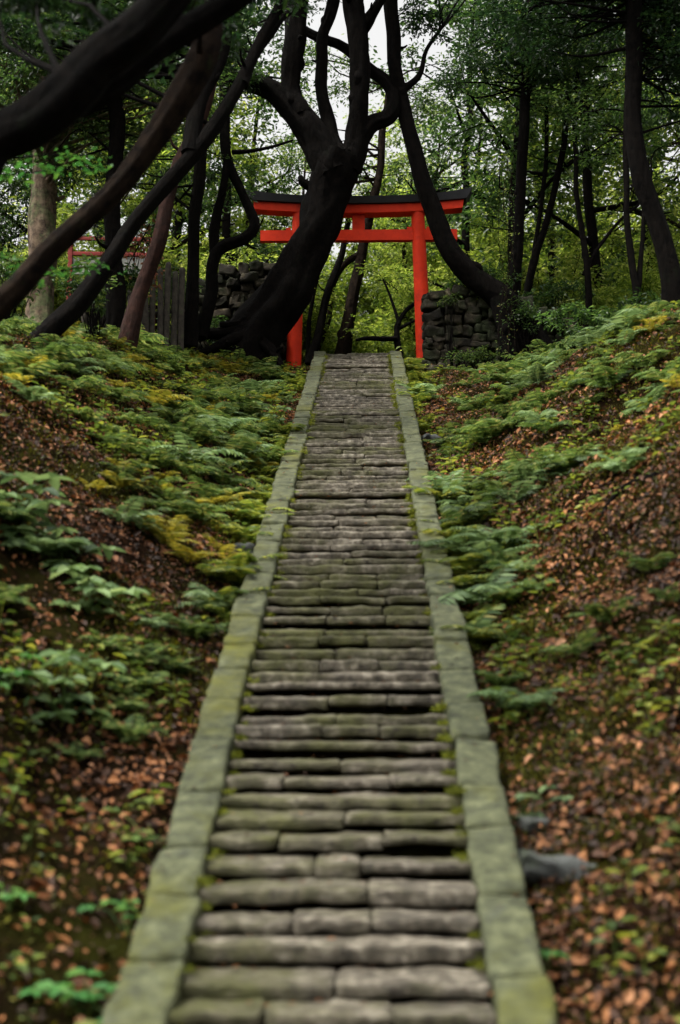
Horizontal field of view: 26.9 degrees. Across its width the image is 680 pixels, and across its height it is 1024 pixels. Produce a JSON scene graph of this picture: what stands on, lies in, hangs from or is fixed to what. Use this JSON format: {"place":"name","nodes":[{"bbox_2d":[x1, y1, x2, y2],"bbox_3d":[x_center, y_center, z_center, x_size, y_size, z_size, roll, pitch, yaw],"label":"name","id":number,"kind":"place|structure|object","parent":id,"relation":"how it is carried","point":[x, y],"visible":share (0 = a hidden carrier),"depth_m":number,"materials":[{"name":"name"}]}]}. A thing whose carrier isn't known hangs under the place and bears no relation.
{"place":"outdoors","nodes":[
{"label":"outdoors","id":0,"kind":"place"},
{"bbox_2d":[0,313,679,1023],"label":"ground","id":1,"kind":"structure","parent":0,"point":[68,901],"depth_m":9.87,"materials":[{"name":"soil"}]},
{"bbox_2d":[0,161,30,281],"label":"leafy shrub","id":2,"kind":"object","parent":1,"relation":"on","point":[11,187],"visible":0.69,"depth_m":31.39,"materials":[{"name":"green plant"}]},
{"bbox_2d":[0,653,43,694],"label":"seedling plant","id":3,"kind":"object","parent":1,"relation":"on","point":[17,672],"visible":0.94,"depth_m":9.87,"materials":[{"name":"green plant"}]},
{"bbox_2d":[0,246,49,320],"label":"leafy shrub","id":4,"kind":"object","parent":1,"relation":"on","point":[5,276],"visible":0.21,"depth_m":23.61,"materials":[{"name":"green plant"}]},
{"bbox_2d":[0,202,80,323],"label":"understory shrub","id":5,"kind":"object","parent":1,"relation":"on","point":[57,298],"visible":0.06,"depth_m":37.46,"materials":[{"name":"green plant"}]},
{"bbox_2d":[0,471,100,550],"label":"seedling plant","id":6,"kind":"object","parent":1,"relation":"on","point":[53,481],"visible":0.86,"depth_m":12.73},
{"bbox_2d":[0,648,126,724],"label":"seedling plant","id":7,"kind":"object","parent":1,"relation":"on","point":[62,659],"visible":0.97,"depth_m":10.09,"materials":[{"name":"plant"}]},
{"bbox_2d":[0,498,126,573],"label":"seedling plant","id":8,"kind":"object","parent":1,"relation":"on","point":[91,549],"visible":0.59,"depth_m":12.58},
{"bbox_2d":[18,968,117,1023],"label":"seedling plant","id":9,"kind":"object","parent":1,"relation":"on","point":[61,989],"visible":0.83,"depth_m":6.77,"materials":[{"name":"green plant"}]},
{"bbox_2d":[0,43,155,306],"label":"tree","id":10,"kind":"object","parent":1,"relation":"on","point":[61,182],"visible":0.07,"depth_m":41.14,"materials":[{"name":"green plant"}]},
{"bbox_2d":[43,260,125,280],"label":"leafy twig","id":11,"kind":"object","parent":1,"relation":"on","point":[65,272],"visible":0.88,"depth_m":15.26,"materials":[{"name":"green plant"}]},
{"bbox_2d":[58,253,121,340],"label":"leafy shrub","id":12,"kind":"object","parent":1,"relation":"on","point":[93,326],"visible":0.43,"depth_m":23.55,"materials":[{"name":"green plant"}]},
{"bbox_2d":[48,563,150,618],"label":"seedling plant","id":13,"kind":"object","parent":1,"relation":"on","point":[110,589],"visible":0.98,"depth_m":11.82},
{"bbox_2d":[51,255,157,329],"bbox_3d":[-4.881,-4.198,28.898,2.290,2.035,0.968,0,-10,1],"label":"leafy shrub","id":14,"kind":"object","parent":1,"relation":"on","point":[74,288],"visible":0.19,"depth_m":28.91,"materials":[{"name":"green plant"}]},
{"bbox_2d":[31,0,184,334],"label":"forest tree","id":15,"kind":"object","parent":1,"relation":"on","point":[116,296],"visible":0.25,"depth_m":28.78,"materials":[{"name":"green plant"}]},
{"bbox_2d":[77,899,139,936],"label":"seedling plant","id":16,"kind":"object","parent":1,"relation":"on","point":[103,902],"visible":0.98,"depth_m":7.56,"materials":[{"name":"green plant"}]},
{"bbox_2d":[66,236,155,307],"bbox_3d":[-5.659,-4.989,35.074,2.214,3.829,0.110,0,-10,1],"label":"torii gate","id":17,"kind":"object","parent":1,"relation":"on","point":[71,254],"visible":0.17,"depth_m":35.29,"materials":[{"name":"red paint"}]},
{"bbox_2d":[0,0,254,174],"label":"leaning tree","id":18,"kind":"object","parent":1,"relation":"on","point":[128,49],"visible":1,"depth_m":9.67,"materials":[{"name":"black plant"}]},
{"bbox_2d":[0,0,256,322],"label":"cedar tree","id":19,"kind":"object","parent":1,"relation":"on","point":[42,211],"visible":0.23,"depth_m":29.76,"materials":[{"name":"green plant"}]},
{"bbox_2d":[85,206,178,307],"bbox_3d":[-4.814,-5.367,32.565,2.229,3.698,1.225,0,-10,1],"label":"leafy shrub","id":20,"kind":"object","parent":1,"relation":"on","point":[97,233],"visible":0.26,"depth_m":32.79,"materials":[{"name":"green plant"}]},
{"bbox_2d":[80,262,184,351],"bbox_3d":[-4.362,-4.191,30.097,2.291,2.515,0.235,4,-11,-23],"label":"log fence","id":21,"kind":"object","parent":1,"relation":"on","point":[163,319],"visible":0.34,"depth_m":30.36,"materials":[{"name":"wood"}]},
{"bbox_2d":[101,215,164,297],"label":"leafy shrub","id":22,"kind":"object","parent":1,"relation":"on","point":[141,235],"visible":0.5,"depth_m":29.11,"materials":[{"name":"green plant"}]},
{"bbox_2d":[102,807,166,850],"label":"seedling plant","id":23,"kind":"object","parent":1,"relation":"on","point":[133,838],"visible":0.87,"depth_m":8.53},
{"bbox_2d":[0,0,308,341],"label":"leaning tree","id":24,"kind":"object","parent":1,"relation":"on","point":[71,310],"visible":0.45,"depth_m":21.91,"materials":[{"name":"black plant"}]},
{"bbox_2d":[0,0,313,322],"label":"leaning tree","id":25,"kind":"object","parent":1,"relation":"on","point":[191,77],"visible":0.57,"depth_m":13.03,"materials":[{"name":"brown plant"}]},
{"bbox_2d":[0,155,112,187],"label":"leafy twig","id":26,"kind":"object","parent":25,"relation":"attached to","point":[20,174],"visible":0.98,"depth_m":13.84,"materials":[{"name":"green plant"}]},
{"bbox_2d":[56,82,272,342],"bbox_3d":[-5.628,-8.885,40.164,5.938,13.482,6.658,7,-13,-35],"label":"tree","id":27,"kind":"object","parent":1,"relation":"on","point":[176,246],"visible":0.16,"depth_m":39.95,"materials":[{"name":"green plant"}]},
{"bbox_2d":[82,57,252,349],"bbox_3d":[-3.825,-7.847,32.213,3.023,9.010,3.324,7,-12,-33],"label":"forest tree","id":28,"kind":"object","parent":1,"relation":"on","point":[191,306],"visible":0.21,"depth_m":31.13,"materials":[{"name":"black plant"}]},
{"bbox_2d":[71,0,282,309],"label":"tree","id":29,"kind":"object","parent":1,"relation":"on","point":[177,224],"visible":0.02,"depth_m":45.40,"materials":[{"name":"green plant"}]},
{"bbox_2d":[118,3,266,349],"bbox_3d":[-2.527,-6.267,25.448,2.108,7.152,2.307,-6,-12,31],"label":"leaning tree","id":30,"kind":"object","parent":1,"relation":"on","point":[131,324],"visible":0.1,"depth_m":24.79,"materials":[{"name":"brown plant"}]},
{"bbox_2d":[158,612,229,640],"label":"fern","id":31,"kind":"object","parent":1,"relation":"on","point":[204,632],"visible":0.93,"depth_m":12.29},
{"bbox_2d":[149,431,245,464],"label":"fern","id":32,"kind":"object","parent":1,"relation":"on","point":[207,457],"visible":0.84,"depth_m":17.65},
{"bbox_2d":[174,582,249,615],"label":"fern","id":33,"kind":"object","parent":1,"relation":"on","point":[201,600],"visible":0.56,"depth_m":13.11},
{"bbox_2d":[170,225,264,331],"bbox_3d":[-2.670,-5.008,37.345,3.438,4.708,3.600,3,-11,-15],"label":"understory shrub","id":34,"kind":"object","parent":1,"relation":"on","point":[203,270],"visible":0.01,"depth_m":36.59,"materials":[{"name":"green plant"}]},
{"bbox_2d":[179,414,260,430],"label":"fern","id":35,"kind":"object","parent":1,"relation":"on","point":[221,420],"visible":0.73,"depth_m":20.39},
{"bbox_2d":[195,462,261,488],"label":"fern","id":36,"kind":"object","parent":1,"relation":"on","point":[220,480],"visible":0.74,"depth_m":17.83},
{"bbox_2d":[124,0,336,280],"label":"tree","id":37,"kind":"object","parent":1,"relation":"on","point":[227,232],"visible":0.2,"depth_m":40.38,"materials":[{"name":"green plant"}]},
{"bbox_2d":[191,260,286,360],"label":"stone wall","id":38,"kind":"structure","parent":1,"relation":"on","point":[237,288],"depth_m":33.87,"materials":[{"name":"stone"}]},
{"bbox_2d":[190,31,292,339],"bbox_3d":[-2.475,-8.129,33.143,2.338,8.884,2.545,2,-11,-13],"label":"crooked tree","id":39,"kind":"object","parent":1,"relation":"on","point":[218,249],"visible":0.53,"depth_m":32.24,"materials":[{"name":"black plant"}]},
{"bbox_2d":[171,59,315,264],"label":"tree","id":40,"kind":"object","parent":1,"relation":"on","point":[241,219],"visible":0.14,"depth_m":48.75,"materials":[{"name":"green plant"}]},
{"bbox_2d":[215,386,276,408],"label":"fern","id":41,"kind":"object","parent":1,"relation":"on","point":[231,397],"visible":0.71,"depth_m":23.70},
{"bbox_2d":[237,249,345,366],"bbox_3d":[-1.335,-4.760,37.932,3.600,4.708,3.438,-6,-12,29],"label":"understory shrub","id":42,"kind":"object","parent":1,"relation":"on","point":[315,313],"visible":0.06,"depth_m":37.45,"materials":[{"name":"green plant"}]},
{"bbox_2d":[198,0,400,367],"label":"gnarled tree","id":43,"kind":"object","parent":1,"relation":"on","point":[262,322],"visible":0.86,"depth_m":32.97,"materials":[{"name":"black plant"}]},
{"bbox_2d":[233,222,389,324],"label":"understory shrub","id":44,"kind":"object","parent":1,"relation":"on","point":[345,278],"visible":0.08,"depth_m":47.98,"materials":[{"name":"green plant"}]},
{"bbox_2d":[305,194,351,365],"bbox_3d":[-0.053,-6.113,37.355,1.141,4.933,1.746,-6,-12,30],"label":"forest tree","id":45,"kind":"object","parent":1,"relation":"on","point":[319,328],"visible":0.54,"depth_m":36.76,"materials":[{"name":"brown plant"}]},
{"bbox_2d":[102,351,557,1023],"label":"stone staircase","id":46,"kind":"structure","parent":1,"relation":"on","point":[398,949],"depth_m":8.80,"materials":[{"name":"stone"}]},
{"bbox_2d":[176,354,485,1023],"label":"moss tufts","id":47,"kind":"object","parent":46,"relation":"on","point":[453,791],"visible":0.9,"depth_m":9.76,"materials":[{"name":"plant"}]},
{"bbox_2d":[0,315,668,629],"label":"cool fern undergrowth","id":48,"kind":"object","parent":1,"relation":"on","point":[49,546],"visible":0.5,"depth_m":16.69,"materials":[{"name":"plant"}]},
{"bbox_2d":[0,300,679,832],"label":"fern undergrowth","id":49,"kind":"object","parent":1,"relation":"on","point":[482,430],"visible":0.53,"depth_m":18.76,"materials":[{"name":"plant"}]},
{"bbox_2d":[0,309,679,1023],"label":"moss carpet","id":50,"kind":"object","parent":1,"relation":"on","point":[562,703],"visible":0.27,"depth_m":11.44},
{"bbox_2d":[0,300,679,1023],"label":"leafy ground cover","id":51,"kind":"object","parent":1,"relation":"on","point":[4,762],"visible":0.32,"depth_m":12.76,"materials":[{"name":"green plant"}]},
{"bbox_2d":[0,315,679,563],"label":"yellow fern undergrowth","id":52,"kind":"object","parent":1,"relation":"on","point":[172,535],"visible":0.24,"depth_m":16.52,"materials":[{"name":"plant"}]},
{"bbox_2d":[0,308,679,1023],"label":"fallen leaves","id":53,"kind":"object","parent":1,"relation":"on","point":[644,994],"depth_m":10.92,"materials":[{"name":"plant"}]},
{"bbox_2d":[189,356,506,649],"bbox_3d":[0.270,-1.111,22.299,3.358,8.242,19.766,0,-10,1],"label":"kerbside greenery","id":54,"kind":"object","parent":1,"relation":"on","point":[252,514],"visible":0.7,"depth_m":15.62,"materials":[{"name":"green plant"}]},
{"bbox_2d":[245,187,471,366],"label":"torii gate","id":55,"kind":"structure","parent":1,"relation":"on","point":[360,209],"depth_m":34.29,"materials":[{"name":"paint"}]},
{"bbox_2d":[303,314,415,359],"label":"understory shrub","id":56,"kind":"object","parent":1,"relation":"on","point":[366,346],"visible":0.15,"depth_m":37.67,"materials":[{"name":"green plant"}]},
{"bbox_2d":[264,33,467,354],"bbox_3d":[0.665,-8.654,39.064,5.700,9.949,2.863,0,-10,1],"label":"forest tree","id":57,"kind":"object","parent":1,"relation":"on","point":[344,343],"visible":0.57,"depth_m":38.71,"materials":[{"name":"green plant"}]},
{"bbox_2d":[333,251,431,334],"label":"understory shrub","id":58,"kind":"object","parent":1,"relation":"on","point":[370,310],"visible":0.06,"depth_m":48.83,"materials":[{"name":"green plant"}]},
{"bbox_2d":[356,260,414,358],"bbox_3d":[1.221,-5.272,37.421,1.967,2.958,1.821,7,-13,-35],"label":"crooked shrub","id":59,"kind":"object","parent":1,"relation":"on","point":[398,326],"visible":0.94,"depth_m":37.32,"materials":[{"name":"green plant"}]},
{"bbox_2d":[333,123,450,313],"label":"tree","id":60,"kind":"object","parent":1,"relation":"on","point":[404,256],"visible":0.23,"depth_m":50.51,"materials":[{"name":"green plant"}]},
{"bbox_2d":[338,93,455,303],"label":"tree","id":61,"kind":"object","parent":1,"relation":"on","point":[371,153],"visible":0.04,"depth_m":69.52,"materials":[{"name":"green plant"}]},
{"bbox_2d":[354,272,464,358],"bbox_3d":[2.040,-4.596,40.468,4.696,4.496,3.973,-8,-13,39],"label":"understory shrub","id":62,"kind":"object","parent":1,"relation":"on","point":[378,302],"visible":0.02,"depth_m":39.68,"materials":[{"name":"green plant"}]},
{"bbox_2d":[361,191,481,297],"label":"understory shrub","id":63,"kind":"object","parent":1,"relation":"on","point":[434,263],"visible":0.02,"depth_m":51.47,"materials":[{"name":"green plant"}]},
{"bbox_2d":[376,261,477,357],"bbox_3d":[2.853,-4.666,39.185,3.438,4.708,3.600,-2,-11,13],"label":"understory shrub","id":64,"kind":"object","parent":1,"relation":"on","point":[403,304],"visible":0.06,"depth_m":38.66,"materials":[{"name":"green plant"}]},
{"bbox_2d":[351,97,504,262],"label":"tree","id":65,"kind":"object","parent":1,"relation":"on","point":[405,168],"visible":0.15,"depth_m":54.94,"materials":[{"name":"green plant"}]},
{"bbox_2d":[436,291,462,368],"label":"leafy shrub","id":66,"kind":"object","parent":1,"relation":"on","point":[447,300],"visible":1,"depth_m":33.01,"materials":[{"name":"green plant"}]},
{"bbox_2d":[343,0,561,285],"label":"tree","id":67,"kind":"object","parent":1,"relation":"on","point":[465,183],"visible":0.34,"depth_m":43.35,"materials":[{"name":"green plant"}]},
{"bbox_2d":[397,32,531,236],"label":"tree","id":68,"kind":"object","parent":1,"relation":"on","point":[479,141],"visible":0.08,"depth_m":62.25,"materials":[{"name":"green plant"}]},
{"bbox_2d":[427,604,504,635],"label":"fern","id":69,"kind":"object","parent":1,"relation":"on","point":[482,623],"visible":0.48,"depth_m":12.43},
{"bbox_2d":[407,533,530,555],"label":"fern","id":70,"kind":"object","parent":1,"relation":"on","point":[474,536],"visible":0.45,"depth_m":14.61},
{"bbox_2d":[438,485,503,523],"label":"fern","id":71,"kind":"object","parent":1,"relation":"on","point":[475,506],"visible":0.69,"depth_m":15.94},
{"bbox_2d":[440,344,508,368],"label":"leafy shrub","id":72,"kind":"object","parent":1,"relation":"on","point":[478,358],"visible":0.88,"depth_m":32.55,"materials":[{"name":"green plant"}]},
{"bbox_2d":[383,0,566,362],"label":"leaning tree","id":73,"kind":"object","parent":1,"relation":"on","point":[473,276],"visible":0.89,"depth_m":33.41,"materials":[{"name":"black plant"}]},
{"bbox_2d":[495,154,518,361],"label":"hanging vine","id":74,"kind":"object","parent":73,"relation":"hanging from","point":[507,281],"visible":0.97,"depth_m":32.73,"materials":[{"name":"green plant"}]},
{"bbox_2d":[437,560,525,604],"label":"fern","id":75,"kind":"object","parent":1,"relation":"on","point":[471,595],"visible":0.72,"depth_m":13.23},
{"bbox_2d":[440,264,522,297],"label":"leafy shrub","id":76,"kind":"object","parent":1,"relation":"on","point":[486,270],"visible":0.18,"depth_m":34.79,"materials":[{"name":"green plant"}]},
{"bbox_2d":[450,523,543,549],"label":"fern","id":77,"kind":"object","parent":1,"relation":"on","point":[512,531],"visible":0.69,"depth_m":14.63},
{"bbox_2d":[473,669,529,686],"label":"fern","id":78,"kind":"object","parent":1,"relation":"on","point":[492,680],"visible":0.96,"depth_m":11.07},
{"bbox_2d":[420,284,583,369],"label":"stone wall","id":79,"kind":"structure","parent":1,"relation":"on","point":[474,326],"depth_m":33.24,"materials":[{"name":"stone"}]},
{"bbox_2d":[462,584,544,599],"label":"fern","id":80,"kind":"object","parent":1,"relation":"on","point":[510,590],"visible":0.83,"depth_m":12.93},
{"bbox_2d":[401,0,616,298],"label":"tree","id":81,"kind":"object","parent":1,"relation":"on","point":[510,151],"visible":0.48,"depth_m":38.78,"materials":[{"name":"green plant"}]},
{"bbox_2d":[466,686,566,710],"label":"fern","id":82,"kind":"object","parent":1,"relation":"on","point":[537,697],"visible":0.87,"depth_m":10.43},
{"bbox_2d":[501,293,542,354],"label":"leafy shrub","id":83,"kind":"object","parent":1,"relation":"on","point":[523,315],"visible":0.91,"depth_m":32.66,"materials":[{"name":"green plant"}]},
{"bbox_2d":[426,0,625,296],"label":"forest tree","id":84,"kind":"object","parent":1,"relation":"on","point":[526,87],"visible":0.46,"depth_m":35.82,"materials":[{"name":"green plant"}]},
{"bbox_2d":[458,184,604,302],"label":"understory shrub","id":85,"kind":"object","parent":1,"relation":"on","point":[476,245],"visible":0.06,"depth_m":46.15,"materials":[{"name":"green plant"}]},
{"bbox_2d":[516,815,552,833],"bbox_3d":[1.203,1.922,8.737,0.201,0.117,0.166,4,-11,-21],"label":"flat rock","id":86,"kind":"object","parent":1,"relation":"on","point":[528,823],"visible":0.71,"depth_m":8.68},
{"bbox_2d":[420,0,657,257],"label":"tree","id":87,"kind":"object","parent":1,"relation":"on","point":[526,204],"visible":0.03,"depth_m":53.29,"materials":[{"name":"green plant"}]},
{"bbox_2d":[510,784,573,828],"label":"seedling plant","id":88,"kind":"object","parent":1,"relation":"on","point":[525,795],"visible":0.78,"depth_m":8.79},
{"bbox_2d":[467,233,622,323],"bbox_3d":[5.710,-5.039,39.197,3.750,5.136,3.927,-7,-12,33],"label":"understory shrub","id":89,"kind":"object","parent":1,"relation":"on","point":[539,281],"visible":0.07,"depth_m":38.50,"materials":[{"name":"green plant"}]},
{"bbox_2d":[449,3,655,293],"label":"tree","id":90,"kind":"object","parent":1,"relation":"on","point":[550,236],"visible":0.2,"depth_m":42.65,"materials":[{"name":"green plant"}]},
{"bbox_2d":[518,276,594,317],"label":"leafy shrub","id":91,"kind":"object","parent":1,"relation":"on","point":[558,296],"visible":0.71,"depth_m":34.82,"materials":[{"name":"green plant"}]},
{"bbox_2d":[517,848,596,885],"bbox_3d":[1.257,2.051,8.157,0.559,0.234,0.373,1,-10,-6],"label":"flat rock","id":92,"kind":"object","parent":1,"relation":"on","point":[536,868],"visible":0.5,"depth_m":7.99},
{"bbox_2d":[451,0,679,308],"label":"curved tree","id":93,"kind":"object","parent":1,"relation":"on","point":[642,46],"visible":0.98,"depth_m":23.89,"materials":[{"name":"black plant"}]},
{"bbox_2d":[457,0,679,308],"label":"tree","id":94,"kind":"object","parent":1,"relation":"on","point":[590,210],"visible":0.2,"depth_m":38.34,"materials":[{"name":"green plant"}]},
{"bbox_2d":[517,19,625,296],"bbox_3d":[6.025,-8.425,36.890,2.980,8.788,3.354,5,-12,-26],"label":"forest tree","id":95,"kind":"object","parent":1,"relation":"on","point":[539,238],"visible":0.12,"depth_m":36.64,"materials":[{"name":"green plant"}]},
{"bbox_2d":[533,299,613,352],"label":"leafy shrub","id":96,"kind":"object","parent":1,"relation":"on","point":[577,314],"visible":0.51,"depth_m":28.51,"materials":[{"name":"green plant"}]},
{"bbox_2d":[541,210,643,286],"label":"understory shrub","id":97,"kind":"object","parent":1,"relation":"on","point":[601,233],"visible":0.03,"depth_m":46.38,"materials":[{"name":"green plant"}]},
{"bbox_2d":[516,16,674,330],"bbox_3d":[6.445,-8.217,34.963,3.952,8.486,3.351,0,-10,1],"label":"sapling tree","id":98,"kind":"object","parent":1,"relation":"on","point":[577,85],"visible":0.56,"depth_m":34.96,"materials":[{"name":"green plant"}]},
{"bbox_2d":[567,359,640,388],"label":"fern","id":99,"kind":"object","parent":1,"relation":"on","point":[598,381],"visible":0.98,"depth_m":18.93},
{"bbox_2d":[533,1,679,288],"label":"tree","id":100,"kind":"object","parent":1,"relation":"on","point":[636,212],"visible":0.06,"depth_m":41.34,"materials":[{"name":"green plant"}]},
{"bbox_2d":[535,231,679,306],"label":"understory shrub","id":101,"kind":"object","parent":1,"relation":"on","point":[612,235],"visible":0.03,"depth_m":40.80,"materials":[{"name":"green plant"}]},
{"bbox_2d":[550,216,679,325],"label":"understory shrub","id":102,"kind":"object","parent":1,"relation":"on","point":[608,297],"visible":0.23,"depth_m":36.98,"materials":[{"name":"green plant"}]},
{"bbox_2d":[555,59,679,307],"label":"sapling tree","id":103,"kind":"object","parent":1,"relation":"on","point":[636,275],"visible":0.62,"depth_m":33.11,"materials":[{"name":"green plant"}]},
{"bbox_2d":[591,306,654,337],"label":"fern","id":104,"kind":"object","parent":1,"relation":"on","point":[613,324],"visible":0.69,"depth_m":20.89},
{"bbox_2d":[592,287,660,331],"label":"leafy shrub","id":105,"kind":"object","parent":1,"relation":"on","point":[637,299],"visible":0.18,"depth_m":24.85,"materials":[{"name":"green plant"}]},
{"bbox_2d":[585,163,679,270],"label":"understory shrub","id":106,"kind":"object","parent":1,"relation":"on","point":[639,224],"visible":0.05,"depth_m":50.79,"materials":[{"name":"green plant"}]},
{"bbox_2d":[586,19,679,263],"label":"tree","id":107,"kind":"object","parent":1,"relation":"on","point":[673,218],"visible":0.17,"depth_m":37.97,"materials":[{"name":"green plant"}]},
{"bbox_2d":[0,0,679,317],"label":"sky","id":108,"kind":"structure","parent":0,"point":[377,34],"materials":[{"name":"white"}]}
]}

